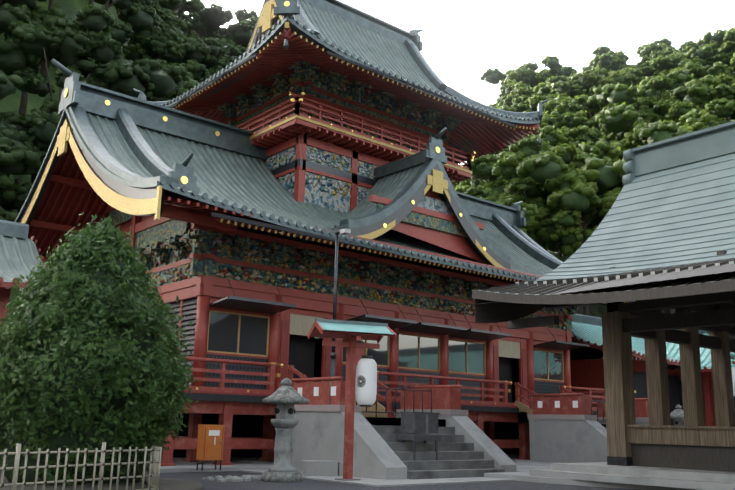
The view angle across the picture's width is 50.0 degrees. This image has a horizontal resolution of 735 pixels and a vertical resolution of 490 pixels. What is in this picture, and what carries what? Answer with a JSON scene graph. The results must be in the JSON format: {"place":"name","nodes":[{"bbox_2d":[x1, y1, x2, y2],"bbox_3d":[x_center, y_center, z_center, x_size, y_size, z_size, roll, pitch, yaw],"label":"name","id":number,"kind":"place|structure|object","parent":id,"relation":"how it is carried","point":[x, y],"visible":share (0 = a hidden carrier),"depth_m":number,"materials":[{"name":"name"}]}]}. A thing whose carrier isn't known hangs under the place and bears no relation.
{"place":"outdoors","nodes":[
{"label":"outdoors","id":0,"kind":"place"},
{"bbox_2d":[0,0,251,212],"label":"trees","id":1,"kind":"object","parent":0,"point":[141,22],"visible":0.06,"depth_m":62.46,"materials":[{"name":"green plant"}]},
{"bbox_2d":[0,0,256,221],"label":"forest clusters","id":2,"kind":"object","parent":1,"relation":"on","point":[31,160],"visible":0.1,"depth_m":61.79,"materials":[{"name":"green plant"}]},
{"bbox_2d":[0,0,257,213],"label":"forest leaves","id":3,"kind":"object","parent":1,"relation":"on","point":[28,117],"visible":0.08,"depth_m":58.12,"materials":[{"name":"green plant"}]},
{"bbox_2d":[0,470,636,489],"bbox_3d":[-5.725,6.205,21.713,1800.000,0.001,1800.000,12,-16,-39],"label":"ground","id":4,"kind":"structure","parent":0,"point":[304,484],"depth_m":18.21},
{"bbox_2d":[0,220,46,339],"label":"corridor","id":5,"kind":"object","parent":4,"relation":"on","point":[19,253],"visible":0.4,"depth_m":23.85,"materials":[{"name":"tile"}]},
{"bbox_2d":[0,442,161,489],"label":"bamboo fence","id":6,"kind":"object","parent":4,"relation":"on","point":[150,474],"visible":0.9,"depth_m":13.27,"materials":[{"name":"beige wood"}]},
{"bbox_2d":[0,477,204,489],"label":"shrub bed soil","id":7,"kind":"structure","parent":4,"relation":"on","point":[170,484],"depth_m":15.34,"materials":[{"name":"grey soil"}]},
{"bbox_2d":[0,213,199,485],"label":"shrub","id":8,"kind":"object","parent":7,"relation":"on","point":[91,244],"depth_m":15.27,"materials":[{"name":"green plant"}]},
{"bbox_2d":[196,424,224,470],"bbox_3d":[-4.131,5.319,20.720,0.620,1.160,0.360,12,-16,-39],"label":"extinguisher box","id":9,"kind":"object","parent":4,"relation":"on","point":[210,441],"visible":1,"depth_m":20.61,"materials":[{"name":"wood"}]},
{"bbox_2d":[201,475,261,481],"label":"loose stones","id":10,"kind":"object","parent":4,"relation":"on","point":[219,478],"visible":0.71,"depth_m":18.60,"materials":[{"name":"grey stone"}]},
{"bbox_2d":[261,378,309,482],"bbox_3d":[-2.011,4.441,19.056,1.280,2.430,1.109,12,-16,-39],"label":"stone lantern","id":11,"kind":"object","parent":4,"relation":"on","point":[286,396],"visible":1,"depth_m":18.81,"materials":[{"name":"grey stone"}]},
{"bbox_2d":[288,365,648,479],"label":"stairs","id":12,"kind":"structure","parent":4,"relation":"on","point":[432,432],"depth_m":22.59,"materials":[{"name":"concrete"}]},
{"bbox_2d":[570,314,679,425],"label":"side hall","id":13,"kind":"structure","parent":4,"relation":"on","point":[585,372],"depth_m":41.50,"materials":[{"name":"wood"}]},
{"bbox_2d":[586,329,734,425],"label":"building","id":14,"kind":"structure","parent":4,"relation":"on","point":[672,350],"depth_m":41.91,"materials":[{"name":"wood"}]},
{"bbox_2d":[0,0,732,338],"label":"hill terrain","id":15,"kind":"structure","parent":0,"point":[69,9],"depth_m":62.94,"materials":[{"name":"green plant"}]},
{"bbox_2d":[0,0,734,338],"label":"forest trunks","id":16,"kind":"object","parent":15,"relation":"on","point":[43,63],"depth_m":62.53,"materials":[{"name":"brown wood"}]},
{"bbox_2d":[150,275,635,472],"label":"hall","id":17,"kind":"structure","parent":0,"point":[249,342],"depth_m":28.63,"materials":[{"name":"red wood"}]},
{"bbox_2d":[14,59,563,280],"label":"hall roof","id":18,"kind":"structure","parent":17,"relation":"on","point":[123,138],"depth_m":30.83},
{"bbox_2d":[19,115,606,305],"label":"hall gables","id":19,"kind":"object","parent":18,"relation":"attached to","point":[75,181],"visible":0.29,"depth_m":30.34,"materials":[{"name":"wood"}]},
{"bbox_2d":[170,22,540,252],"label":"tower","id":20,"kind":"structure","parent":18,"relation":"on","point":[301,63],"depth_m":34.48,"materials":[{"name":"red wood"}]},
{"bbox_2d":[133,0,549,161],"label":"roof","id":21,"kind":"structure","parent":20,"relation":"on","point":[342,29],"depth_m":37.65,"materials":[{"name":"grey tile"}]},
{"bbox_2d":[145,71,566,329],"bbox_3d":[-1.388,-1.742,37.432,19.944,10.770,11.518,12,-16,-39],"label":"carved relief","id":22,"kind":"object","parent":18,"relation":"on","point":[228,246],"visible":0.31,"depth_m":31.90,"materials":[{"name":"multicoloured wood"}]},
{"bbox_2d":[276,127,510,272],"bbox_3d":[0.767,-1.561,34.824,9.275,5.639,7.530,12,-16,-39],"label":"dormer","id":23,"kind":"object","parent":18,"relation":"on","point":[415,196],"visible":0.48,"depth_m":32.85,"materials":[{"name":"grey metal"}]},
{"bbox_2d":[132,205,634,330],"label":"hall eaves","id":24,"kind":"object","parent":17,"relation":"attached to","point":[199,259],"visible":0.42,"depth_m":28.36,"materials":[{"name":"red wood"}]},
{"bbox_2d":[185,0,734,164],"label":"sky","id":25,"kind":"structure","parent":0,"point":[461,39],"materials":[{"name":"white"}]},
{"bbox_2d":[238,460,698,489],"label":"pavement","id":26,"kind":"structure","parent":0,"point":[523,468],"depth_m":19.77,"materials":[{"name":"concrete"}]},
{"bbox_2d":[301,228,350,475],"bbox_3d":[-0.865,2.782,21.738,1.750,6.900,1.082,6,-14,-20],"label":"lamp pole","id":27,"kind":"object","parent":26,"relation":"on","point":[320,468],"visible":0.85,"depth_m":20.66,"materials":[{"name":"metal"}]},
{"bbox_2d":[308,318,396,480],"bbox_3d":[-0.438,3.840,19.593,1.940,3.910,1.289,6,-14,-20],"label":"lantern post","id":28,"kind":"object","parent":26,"relation":"on","point":[362,388],"visible":0.98,"depth_m":19.66,"materials":[{"name":"wood"}]},
{"bbox_2d":[472,121,734,489],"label":"pavilion","id":29,"kind":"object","parent":26,"relation":"on","point":[662,236],"visible":1,"depth_m":20.76,"materials":[{"name":"wood"}]},
{"bbox_2d":[730,354,734,395],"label":"hanging lantern","id":30,"kind":"object","parent":29,"relation":"hanging from","point":[732,356],"visible":0.48,"depth_m":31.14,"materials":[{"name":"white paper"}]},
{"bbox_2d":[670,405,683,425],"bbox_3d":[13.014,7.819,32.809,1.212,2.300,1.049,12,-16,-39],"label":"stone lantern","id":31,"kind":"object","parent":26,"relation":"on","point":[677,415],"visible":0.35,"depth_m":32.73,"materials":[{"name":"grey stone"}]},
{"bbox_2d":[452,25,734,310],"bbox_3d":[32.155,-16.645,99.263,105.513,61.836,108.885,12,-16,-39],"label":"trees","id":32,"kind":"object","parent":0,"point":[525,167],"depth_m":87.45,"materials":[{"name":"green plant"}]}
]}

